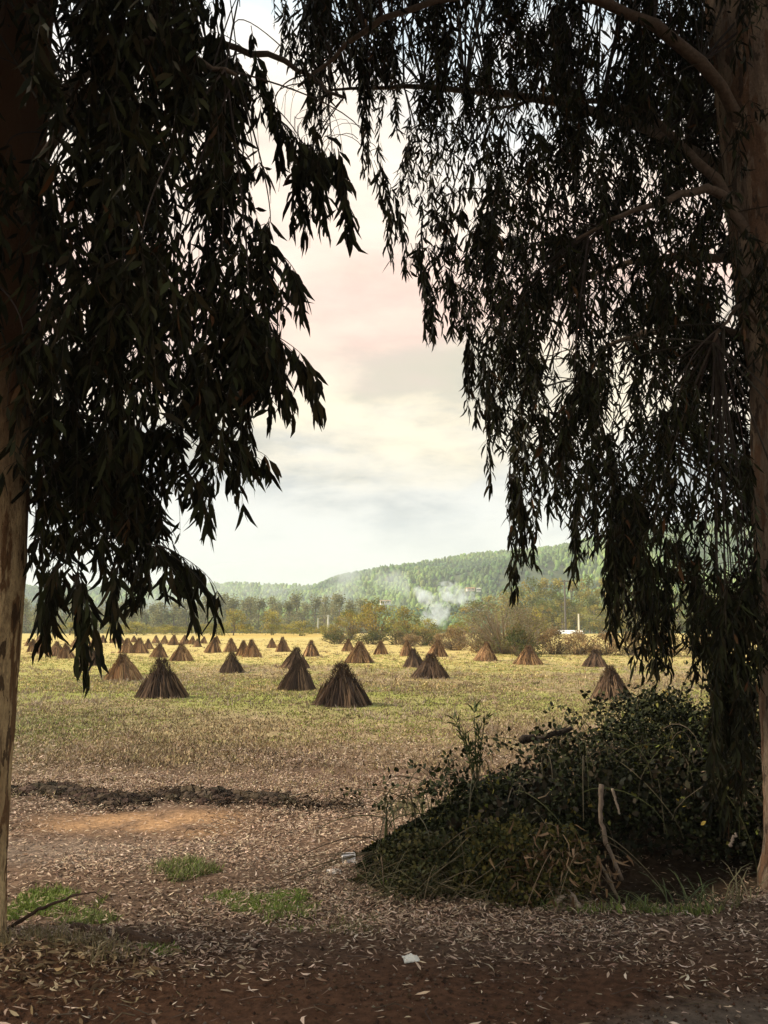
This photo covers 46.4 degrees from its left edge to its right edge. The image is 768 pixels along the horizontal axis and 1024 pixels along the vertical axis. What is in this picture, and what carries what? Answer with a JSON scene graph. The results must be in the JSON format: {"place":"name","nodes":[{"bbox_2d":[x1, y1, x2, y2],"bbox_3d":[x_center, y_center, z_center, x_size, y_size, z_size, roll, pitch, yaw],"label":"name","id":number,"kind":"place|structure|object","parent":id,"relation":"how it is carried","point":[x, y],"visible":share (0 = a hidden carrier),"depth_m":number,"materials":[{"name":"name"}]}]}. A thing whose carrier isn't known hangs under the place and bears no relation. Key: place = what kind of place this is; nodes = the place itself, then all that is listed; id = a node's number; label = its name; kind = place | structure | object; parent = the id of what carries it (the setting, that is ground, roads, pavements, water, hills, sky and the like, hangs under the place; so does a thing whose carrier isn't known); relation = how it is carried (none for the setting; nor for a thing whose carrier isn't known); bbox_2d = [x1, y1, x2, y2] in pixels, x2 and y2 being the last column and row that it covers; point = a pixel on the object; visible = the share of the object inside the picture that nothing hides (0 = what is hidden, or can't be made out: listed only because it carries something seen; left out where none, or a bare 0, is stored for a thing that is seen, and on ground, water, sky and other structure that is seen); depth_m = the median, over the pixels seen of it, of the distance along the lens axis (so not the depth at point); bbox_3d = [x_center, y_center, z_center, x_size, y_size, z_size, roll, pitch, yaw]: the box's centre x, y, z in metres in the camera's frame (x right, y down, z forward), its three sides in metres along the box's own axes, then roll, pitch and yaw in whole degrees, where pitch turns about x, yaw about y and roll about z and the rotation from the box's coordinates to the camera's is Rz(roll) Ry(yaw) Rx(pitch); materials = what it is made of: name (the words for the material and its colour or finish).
{"place":"outdoors","nodes":[
{"label":"outdoors","id":0,"kind":"place"},
{"bbox_2d":[0,633,767,1023],"bbox_3d":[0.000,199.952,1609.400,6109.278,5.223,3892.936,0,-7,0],"label":"ground","id":1,"kind":"structure","parent":0,"point":[694,871],"depth_m":6.04,"materials":[{"name":"soil"}]},
{"bbox_2d":[22,597,36,633],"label":"tall tree","id":2,"kind":"object","parent":1,"relation":"on","point":[26,609],"visible":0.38,"depth_m":224.25,"materials":[{"name":"green wood"}]},
{"bbox_2d":[8,891,103,929],"bbox_3d":[-2.072,2.479,5.516,0.930,0.394,0.101,-5,-8,34],"label":"fallen branch","id":3,"kind":"object","parent":1,"relation":"on","point":[24,918],"visible":0.91,"depth_m":5.51,"materials":[{"name":"brown wood"}]},
{"bbox_2d":[56,642,74,658],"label":"stook","id":4,"kind":"object","parent":1,"relation":"on","point":[64,652],"visible":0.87,"depth_m":46.45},
{"bbox_2d":[11,779,150,813],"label":"soil ridge","id":5,"kind":"structure","parent":1,"relation":"on","point":[67,791],"depth_m":10.19,"materials":[{"name":"brown soil"}]},
{"bbox_2d":[69,922,109,936],"bbox_3d":[-1.842,2.623,5.617,0.323,0.072,0.115,-3,-8,26],"label":"bark strip","id":6,"kind":"object","parent":1,"relation":"on","point":[72,926],"visible":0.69,"depth_m":5.60,"materials":[{"name":"brown wood"}]},
{"bbox_2d":[104,651,142,680],"bbox_3d":[-9.049,5.310,30.951,1.488,1.020,1.471,-5,-7,23],"label":"stook","id":7,"kind":"object","parent":1,"relation":"on","point":[124,668],"visible":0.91,"depth_m":30.66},
{"bbox_2d":[117,638,132,652],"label":"stook","id":8,"kind":"object","parent":1,"relation":"on","point":[127,646],"visible":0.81,"depth_m":55.55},
{"bbox_2d":[122,622,151,634],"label":"bushy tree","id":9,"kind":"object","parent":1,"relation":"on","point":[141,631],"visible":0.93,"depth_m":124.41,"materials":[{"name":"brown wood"}]},
{"bbox_2d":[132,637,148,653],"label":"stook","id":10,"kind":"object","parent":1,"relation":"on","point":[139,647],"visible":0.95,"depth_m":55.58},
{"bbox_2d":[114,928,172,946],"bbox_3d":[-1.482,2.606,5.488,0.450,0.080,0.124,-3,-7,22],"label":"bark strip","id":11,"kind":"object","parent":1,"relation":"on","point":[136,935],"visible":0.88,"depth_m":5.46,"materials":[{"name":"brown wood"}]},
{"bbox_2d":[135,604,152,633],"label":"tall tree","id":12,"kind":"object","parent":1,"relation":"on","point":[145,617],"visible":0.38,"depth_m":234.00,"materials":[{"name":"green wood"}]},
{"bbox_2d":[149,643,167,657],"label":"stook","id":13,"kind":"object","parent":1,"relation":"on","point":[159,651],"visible":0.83,"depth_m":49.76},
{"bbox_2d":[149,601,171,633],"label":"tall tree","id":14,"kind":"object","parent":1,"relation":"on","point":[157,614],"visible":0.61,"depth_m":218.04,"materials":[{"name":"green wood"}]},
{"bbox_2d":[135,656,189,698],"bbox_3d":[-5.887,4.360,23.756,1.465,1.168,1.523,2,-6,-27],"label":"stook","id":15,"kind":"object","parent":1,"relation":"on","point":[162,680],"visible":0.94,"depth_m":23.47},
{"bbox_2d":[159,603,187,632],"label":"tall tree","id":16,"kind":"object","parent":1,"relation":"on","point":[174,610],"visible":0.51,"depth_m":219.41,"materials":[{"name":"green wood"}]},
{"bbox_2d":[169,643,193,660],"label":"stook","id":17,"kind":"object","parent":1,"relation":"on","point":[181,653],"visible":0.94,"depth_m":44.37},
{"bbox_2d":[174,600,192,632],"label":"tall tree","id":18,"kind":"object","parent":1,"relation":"on","point":[186,613],"visible":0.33,"depth_m":232.04,"materials":[{"name":"green wood"}]},
{"bbox_2d":[0,0,383,935],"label":"eucalyptus tree","id":19,"kind":"object","parent":1,"relation":"on","point":[88,476],"visible":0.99,"depth_m":5.62,"materials":[{"name":"green plant"}]},
{"bbox_2d":[204,636,221,652],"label":"stook","id":20,"kind":"object","parent":1,"relation":"on","point":[213,646],"visible":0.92,"depth_m":57.82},
{"bbox_2d":[207,592,227,631],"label":"tall tree","id":21,"kind":"object","parent":1,"relation":"on","point":[222,605],"visible":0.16,"depth_m":251.44,"materials":[{"name":"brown wood"}]},
{"bbox_2d":[223,638,237,651],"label":"stook","id":22,"kind":"object","parent":1,"relation":"on","point":[231,646],"visible":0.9,"depth_m":58.98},
{"bbox_2d":[217,651,244,672],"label":"stook","id":23,"kind":"object","parent":1,"relation":"on","point":[231,664],"visible":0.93,"depth_m":34.63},
{"bbox_2d":[223,594,242,632],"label":"tall tree","id":24,"kind":"object","parent":1,"relation":"on","point":[233,603],"visible":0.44,"depth_m":240.50,"materials":[{"name":"green wood"}]},
{"bbox_2d":[217,608,251,635],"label":"bushy tree","id":25,"kind":"object","parent":1,"relation":"on","point":[242,627],"visible":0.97,"depth_m":123.71,"materials":[{"name":"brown wood"}]},
{"bbox_2d":[107,780,369,815],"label":"soil ridge","id":26,"kind":"structure","parent":1,"relation":"on","point":[195,794],"depth_m":9.89,"materials":[{"name":"brown soil"}]},
{"bbox_2d":[237,594,260,632],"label":"tall tree","id":27,"kind":"object","parent":1,"relation":"on","point":[248,605],"visible":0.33,"depth_m":253.04,"materials":[{"name":"green wood"}]},
{"bbox_2d":[242,639,261,656],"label":"stook","id":28,"kind":"object","parent":1,"relation":"on","point":[252,649],"visible":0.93,"depth_m":51.56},
{"bbox_2d":[246,594,273,632],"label":"tall tree","id":29,"kind":"object","parent":1,"relation":"on","point":[260,606],"visible":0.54,"depth_m":232.06,"materials":[{"name":"green wood"}]},
{"bbox_2d":[256,609,284,634],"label":"bushy tree","id":30,"kind":"object","parent":1,"relation":"on","point":[272,628],"visible":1,"depth_m":126.51,"materials":[{"name":"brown wood"}]},
{"bbox_2d":[258,595,283,632],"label":"tall tree","id":31,"kind":"object","parent":1,"relation":"on","point":[273,607],"visible":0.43,"depth_m":225.17,"materials":[{"name":"green wood"}]},
{"bbox_2d":[275,636,290,651],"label":"stook","id":32,"kind":"object","parent":1,"relation":"on","point":[282,646],"visible":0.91,"depth_m":58.98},
{"bbox_2d":[280,597,298,632],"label":"tall tree","id":33,"kind":"object","parent":1,"relation":"on","point":[289,606],"visible":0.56,"depth_m":219.47,"materials":[{"name":"green wood"}]},
{"bbox_2d":[284,589,303,632],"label":"tall tree","id":34,"kind":"object","parent":1,"relation":"on","point":[297,602],"visible":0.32,"depth_m":256.56,"materials":[{"name":"green wood"}]},
{"bbox_2d":[280,646,309,667],"bbox_3d":[-3.674,6.099,37.665,1.377,0.970,1.325,-1,-9,40],"label":"stook","id":35,"kind":"object","parent":1,"relation":"on","point":[290,658],"visible":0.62,"depth_m":37.50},
{"bbox_2d":[277,656,316,690],"bbox_3d":[-2.497,4.737,26.218,1.263,1.051,1.291,1,-10,4],"label":"stook","id":36,"kind":"object","parent":1,"relation":"on","point":[297,677],"visible":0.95,"depth_m":25.91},
{"bbox_2d":[284,620,312,635],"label":"bushy tree","id":37,"kind":"object","parent":1,"relation":"on","point":[300,630],"visible":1,"depth_m":118.88,"materials":[{"name":"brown wood"}]},
{"bbox_2d":[293,602,314,632],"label":"tall tree","id":38,"kind":"object","parent":1,"relation":"on","point":[301,614],"visible":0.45,"depth_m":253.03,"materials":[{"name":"green wood"}]},
{"bbox_2d":[303,640,319,656],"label":"stook","id":39,"kind":"object","parent":1,"relation":"on","point":[311,650],"visible":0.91,"depth_m":52.47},
{"bbox_2d":[303,593,323,633],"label":"tall tree","id":40,"kind":"object","parent":1,"relation":"on","point":[316,604],"visible":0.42,"depth_m":249.20,"materials":[{"name":"green wood"}]},
{"bbox_2d":[314,595,336,631],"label":"tall tree","id":41,"kind":"object","parent":1,"relation":"on","point":[324,610],"visible":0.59,"depth_m":243.56,"materials":[{"name":"green wood"}]},
{"bbox_2d":[319,630,354,643],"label":"scrub bush","id":42,"kind":"object","parent":1,"relation":"on","point":[338,639],"visible":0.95,"depth_m":77.92,"materials":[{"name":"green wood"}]},
{"bbox_2d":[329,591,346,630],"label":"tall tree","id":43,"kind":"object","parent":1,"relation":"on","point":[338,602],"visible":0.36,"depth_m":229.73,"materials":[{"name":"green wood"}]},
{"bbox_2d":[309,660,373,707],"bbox_3d":[-1.010,4.083,21.410,1.653,1.133,1.662,-5,-5,44],"label":"stook","id":44,"kind":"object","parent":1,"relation":"on","point":[342,688],"visible":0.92,"depth_m":21.04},
{"bbox_2d":[331,608,364,639],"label":"bushy tree","id":45,"kind":"object","parent":1,"relation":"on","point":[349,618],"visible":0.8,"depth_m":93.86,"materials":[{"name":"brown wood"}]},
{"bbox_2d":[338,599,363,631],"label":"tall tree","id":46,"kind":"object","parent":1,"relation":"on","point":[352,605],"visible":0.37,"depth_m":216.55,"materials":[{"name":"green wood"}]},
{"bbox_2d":[344,640,374,662],"bbox_3d":[-1.193,6.766,43.420,1.558,1.129,1.524,2,-11,-12],"label":"stook","id":47,"kind":"object","parent":1,"relation":"on","point":[359,652],"visible":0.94,"depth_m":43.09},
{"bbox_2d":[349,597,374,632],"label":"tall tree","id":48,"kind":"object","parent":1,"relation":"on","point":[360,601],"visible":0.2,"depth_m":258.32,"materials":[{"name":"green wood"}]},
{"bbox_2d":[0,797,739,970],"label":"grass","id":49,"kind":"structure","parent":1,"relation":"on","point":[199,868],"depth_m":6.21,"materials":[{"name":"green plant"}]},
{"bbox_2d":[352,630,387,644],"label":"scrub bush","id":50,"kind":"object","parent":1,"relation":"on","point":[368,636],"visible":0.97,"depth_m":76.83,"materials":[{"name":"green plant"}]},
{"bbox_2d":[352,597,399,639],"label":"bushy tree","id":51,"kind":"object","parent":1,"relation":"on","point":[368,610],"visible":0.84,"depth_m":91.02,"materials":[{"name":"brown wood"}]},
{"bbox_2d":[373,640,388,654],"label":"stook","id":52,"kind":"object","parent":1,"relation":"on","point":[381,648],"visible":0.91,"depth_m":54.46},
{"bbox_2d":[0,722,767,1023],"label":"leaf litter","id":53,"kind":"object","parent":1,"relation":"on","point":[41,946],"visible":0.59,"depth_m":6.33,"materials":[{"name":"brown plant"}]},
{"bbox_2d":[0,877,767,1023],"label":"soil crumbs","id":54,"kind":"object","parent":1,"relation":"on","point":[444,981],"visible":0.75,"depth_m":5.03,"materials":[{"name":"brown soil"}]},
{"bbox_2d":[0,789,767,1023],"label":"twig litter","id":55,"kind":"object","parent":1,"relation":"on","point":[470,954],"visible":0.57,"depth_m":5.34,"materials":[{"name":"brown wood"}]},
{"bbox_2d":[11,639,758,801],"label":"dry weeds","id":56,"kind":"object","parent":1,"relation":"on","point":[175,745],"visible":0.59,"depth_m":19.20,"materials":[{"name":"plant"}]},
{"bbox_2d":[23,513,752,633],"bbox_3d":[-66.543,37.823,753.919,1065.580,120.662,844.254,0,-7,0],"label":"hills","id":57,"kind":"structure","parent":1,"relation":"on","point":[398,590],"depth_m":636.10,"materials":[{"name":"green plant"}]},
{"bbox_2d":[380,628,409,644],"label":"scrub bush","id":58,"kind":"object","parent":1,"relation":"on","point":[399,633],"visible":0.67,"depth_m":76.11,"materials":[{"name":"brown plant"}]},
{"bbox_2d":[384,605,424,639],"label":"bushy tree","id":59,"kind":"object","parent":1,"relation":"on","point":[405,625],"visible":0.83,"depth_m":89.04,"materials":[{"name":"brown wood"}]},
{"bbox_2d":[399,640,411,655],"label":"stook","id":60,"kind":"object","parent":1,"relation":"on","point":[406,647],"visible":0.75,"depth_m":51.54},
{"bbox_2d":[394,632,422,646],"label":"scrub bush","id":61,"kind":"object","parent":1,"relation":"on","point":[412,643],"visible":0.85,"depth_m":71.02,"materials":[{"name":"brown wood"}]},
{"bbox_2d":[402,953,419,962],"bbox_3d":[0.160,2.647,5.334,0.097,0.036,0.109,1,-7,-9],"label":"paper scrap","id":62,"kind":"object","parent":1,"relation":"on","point":[410,957],"visible":0.99,"depth_m":5.31,"materials":[{"name":"paper"}]},
{"bbox_2d":[403,648,422,667],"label":"stook","id":63,"kind":"object","parent":1,"relation":"on","point":[414,659],"visible":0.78,"depth_m":38.89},
{"bbox_2d":[405,627,438,645],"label":"scrub bush","id":64,"kind":"object","parent":1,"relation":"on","point":[425,635],"visible":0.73,"depth_m":72.99,"materials":[{"name":"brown wood"}]},
{"bbox_2d":[410,652,449,678],"bbox_3d":[1.620,5.359,31.260,1.493,0.996,1.482,0,-4,27],"label":"stook","id":65,"kind":"object","parent":1,"relation":"on","point":[430,667],"visible":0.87,"depth_m":30.97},
{"bbox_2d":[418,618,444,641],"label":"bushy tree","id":66,"kind":"object","parent":1,"relation":"on","point":[430,624],"visible":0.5,"depth_m":83.16,"materials":[{"name":"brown wood"}]},
{"bbox_2d":[426,639,447,656],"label":"stook","id":67,"kind":"object","parent":1,"relation":"on","point":[437,647],"visible":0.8,"depth_m":49.79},
{"bbox_2d":[438,624,472,650],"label":"scrub bush","id":68,"kind":"object","parent":1,"relation":"on","point":[454,647],"visible":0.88,"depth_m":61.31,"materials":[{"name":"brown wood"}]},
{"bbox_2d":[256,792,664,926],"bbox_3d":[0.543,2.497,6.631,2.884,0.984,1.704,0,-7,0],"label":"vine mound","id":69,"kind":"object","parent":1,"relation":"on","point":[477,866],"visible":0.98,"depth_m":6.50,"materials":[{"name":"green plant"}]},
{"bbox_2d":[450,599,488,631],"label":"woodland tree","id":70,"kind":"object","parent":1,"relation":"on","point":[472,607],"visible":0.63,"depth_m":168.01,"materials":[{"name":"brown wood"}]},
{"bbox_2d":[462,628,490,652],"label":"scrub bush","id":71,"kind":"object","parent":1,"relation":"on","point":[472,648],"visible":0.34,"depth_m":56.04,"materials":[{"name":"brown wood"}]},
{"bbox_2d":[473,641,497,660],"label":"stook","id":72,"kind":"object","parent":1,"relation":"on","point":[485,652],"visible":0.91,"depth_m":45.78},
{"bbox_2d":[477,594,501,631],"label":"woodland tree","id":73,"kind":"object","parent":1,"relation":"on","point":[489,597],"visible":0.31,"depth_m":176.89,"materials":[{"name":"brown wood"}]},
{"bbox_2d":[449,593,567,653],"bbox_3d":[7.652,6.973,55.496,6.849,4.100,6.939,3,-8,-25],"label":"bare bush","id":74,"kind":"object","parent":1,"relation":"on","point":[496,646],"visible":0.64,"depth_m":54.78,"materials":[{"name":"brown wood"}]},
{"bbox_2d":[493,589,524,629],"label":"woodland tree","id":75,"kind":"object","parent":1,"relation":"on","point":[505,599],"visible":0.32,"depth_m":163.93,"materials":[{"name":"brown wood"}]},
{"bbox_2d":[262,648,763,888],"bbox_3d":[2.440,2.450,8.296,7.163,2.860,3.785,0,-7,0],"label":"bramble thicket","id":76,"kind":"object","parent":1,"relation":"on","point":[657,787],"visible":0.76,"depth_m":7.83,"materials":[{"name":"green plant"}]},
{"bbox_2d":[446,699,493,802],"bbox_3d":[0.751,2.147,7.801,0.437,1.020,0.170,0,-7,0],"label":"leafy sprig","id":77,"kind":"object","parent":76,"relation":"on","point":[469,750],"visible":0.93,"depth_m":7.81,"materials":[{"name":"green plant"}]},
{"bbox_2d":[518,726,572,743],"bbox_3d":[1.483,2.049,8.213,0.566,0.149,0.096,3,-7,-21],"label":"log","id":78,"kind":"object","parent":76,"relation":"on","point":[524,738],"visible":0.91,"depth_m":8.18,"materials":[{"name":"brown wood"}]},
{"bbox_2d":[271,0,767,891],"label":"eucalyptus tree","id":79,"kind":"object","parent":1,"relation":"on","point":[689,132],"visible":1,"depth_m":7.45,"materials":[{"name":"green plant"}]},
{"bbox_2d":[501,621,541,656],"bbox_3d":[7.613,7.225,49.914,2.332,2.368,2.114,-2,-7,16],"label":"scrub bush","id":80,"kind":"object","parent":1,"relation":"on","point":[517,636],"visible":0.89,"depth_m":49.82,"materials":[{"name":"green wood"}]},
{"bbox_2d":[513,645,543,664],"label":"stook","id":81,"kind":"object","parent":1,"relation":"on","point":[527,656],"visible":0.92,"depth_m":42.38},
{"bbox_2d":[518,576,549,627],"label":"woodland tree","id":82,"kind":"object","parent":1,"relation":"on","point":[529,598],"visible":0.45,"depth_m":176.08,"materials":[{"name":"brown wood"}]},
{"bbox_2d":[529,577,559,630],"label":"woodland tree","id":83,"kind":"object","parent":1,"relation":"on","point":[544,584],"visible":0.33,"depth_m":180.47,"materials":[{"name":"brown wood"}]},
{"bbox_2d":[532,600,556,628],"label":"woodland tree","id":84,"kind":"object","parent":1,"relation":"on","point":[540,605],"visible":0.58,"depth_m":147.48,"materials":[{"name":"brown wood"}]},
{"bbox_2d":[535,624,574,654],"bbox_3d":[10.269,7.724,53.501,2.458,2.088,2.324,1,-7,-6],"label":"scrub bush","id":85,"kind":"object","parent":1,"relation":"on","point":[560,649],"visible":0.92,"depth_m":53.31,"materials":[{"name":"brown wood"}]},
{"bbox_2d":[544,577,579,631],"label":"woodland tree","id":86,"kind":"object","parent":1,"relation":"on","point":[557,584],"visible":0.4,"depth_m":179.15,"materials":[{"name":"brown wood"}]},
{"bbox_2d":[549,593,575,629],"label":"woodland tree","id":87,"kind":"object","parent":1,"relation":"on","point":[559,599],"visible":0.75,"depth_m":156.26,"materials":[{"name":"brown wood"}]},
{"bbox_2d":[554,890,581,908],"bbox_3d":[1.314,2.723,6.301,0.210,0.092,0.148,-6,-9,41],"label":"bark chip","id":88,"kind":"object","parent":1,"relation":"on","point":[575,900],"visible":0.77,"depth_m":6.30,"materials":[{"name":"brown wood"}]},
{"bbox_2d":[566,601,588,629],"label":"woodland tree","id":89,"kind":"object","parent":1,"relation":"on","point":[575,613],"visible":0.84,"depth_m":155.57,"materials":[{"name":"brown wood"}]},
{"bbox_2d":[566,580,588,632],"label":"woodland tree","id":90,"kind":"object","parent":1,"relation":"on","point":[572,586],"visible":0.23,"depth_m":185.75,"materials":[{"name":"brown wood"}]},
{"bbox_2d":[561,626,599,654],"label":"scrub bush","id":91,"kind":"object","parent":1,"relation":"on","point":[579,637],"visible":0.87,"depth_m":52.38,"materials":[{"name":"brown wood"}]},
{"bbox_2d":[575,574,600,633],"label":"woodland tree","id":92,"kind":"object","parent":1,"relation":"on","point":[588,603],"visible":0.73,"depth_m":168.12,"materials":[{"name":"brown wood"}]},
{"bbox_2d":[581,605,607,633],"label":"woodland tree","id":93,"kind":"object","parent":1,"relation":"on","point":[595,625],"visible":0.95,"depth_m":148.85,"materials":[{"name":"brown wood"}]},
{"bbox_2d":[581,648,607,666],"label":"stook","id":94,"kind":"object","parent":1,"relation":"on","point":[594,659],"visible":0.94,"depth_m":40.58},
{"bbox_2d":[583,629,623,655],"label":"scrub bush","id":95,"kind":"object","parent":1,"relation":"on","point":[603,651],"visible":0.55,"depth_m":51.18,"materials":[{"name":"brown wood"}]},
{"bbox_2d":[598,784,623,880],"bbox_3d":[1.794,2.536,7.097,0.188,0.738,0.050,0,-7,0],"label":"dead stake","id":96,"kind":"object","parent":1,"relation":"on","point":[600,813],"visible":0.94,"depth_m":7.09,"materials":[{"name":"brown wood"}]},
{"bbox_2d":[590,664,632,699],"bbox_3d":[5.891,4.416,23.278,1.197,0.984,1.176,-7,-11,21],"label":"stook","id":97,"kind":"object","parent":1,"relation":"on","point":[610,682],"visible":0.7,"depth_m":23.07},
{"bbox_2d":[589,887,660,914],"bbox_3d":[1.655,2.731,6.288,0.603,0.158,0.464,0,-7,0],"label":"grass tuft","id":98,"kind":"object","parent":1,"relation":"on","point":[629,902],"visible":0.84,"depth_m":6.32,"materials":[{"name":"green plant"}]},
{"bbox_2d":[617,630,650,654],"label":"scrub bush","id":99,"kind":"object","parent":1,"relation":"on","point":[630,648],"visible":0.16,"depth_m":51.42,"materials":[{"name":"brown wood"}]},
{"bbox_2d":[624,868,764,915],"bbox_3d":[2.166,2.759,6.521,0.911,0.248,0.807,2,-7,-19],"label":"grass tuft","id":100,"kind":"object","parent":1,"relation":"on","point":[693,894],"visible":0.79,"depth_m":6.47,"materials":[{"name":"green plant"}]},
{"bbox_2d":[696,861,767,906],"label":"grass tuft","id":101,"kind":"object","parent":1,"relation":"on","point":[738,896],"visible":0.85,"depth_m":6.50,"materials":[{"name":"green plant"}]},
{"bbox_2d":[30,535,743,633],"bbox_3d":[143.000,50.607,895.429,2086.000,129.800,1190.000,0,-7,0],"label":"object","id":102,"kind":"structure","parent":0,"point":[534,573],"depth_m":603.38,"materials":[{"name":"green plant"}]},
{"bbox_2d":[26,0,750,586],"label":"sky","id":103,"kind":"structure","parent":0,"point":[394,474],"materials":[{"name":"white"}]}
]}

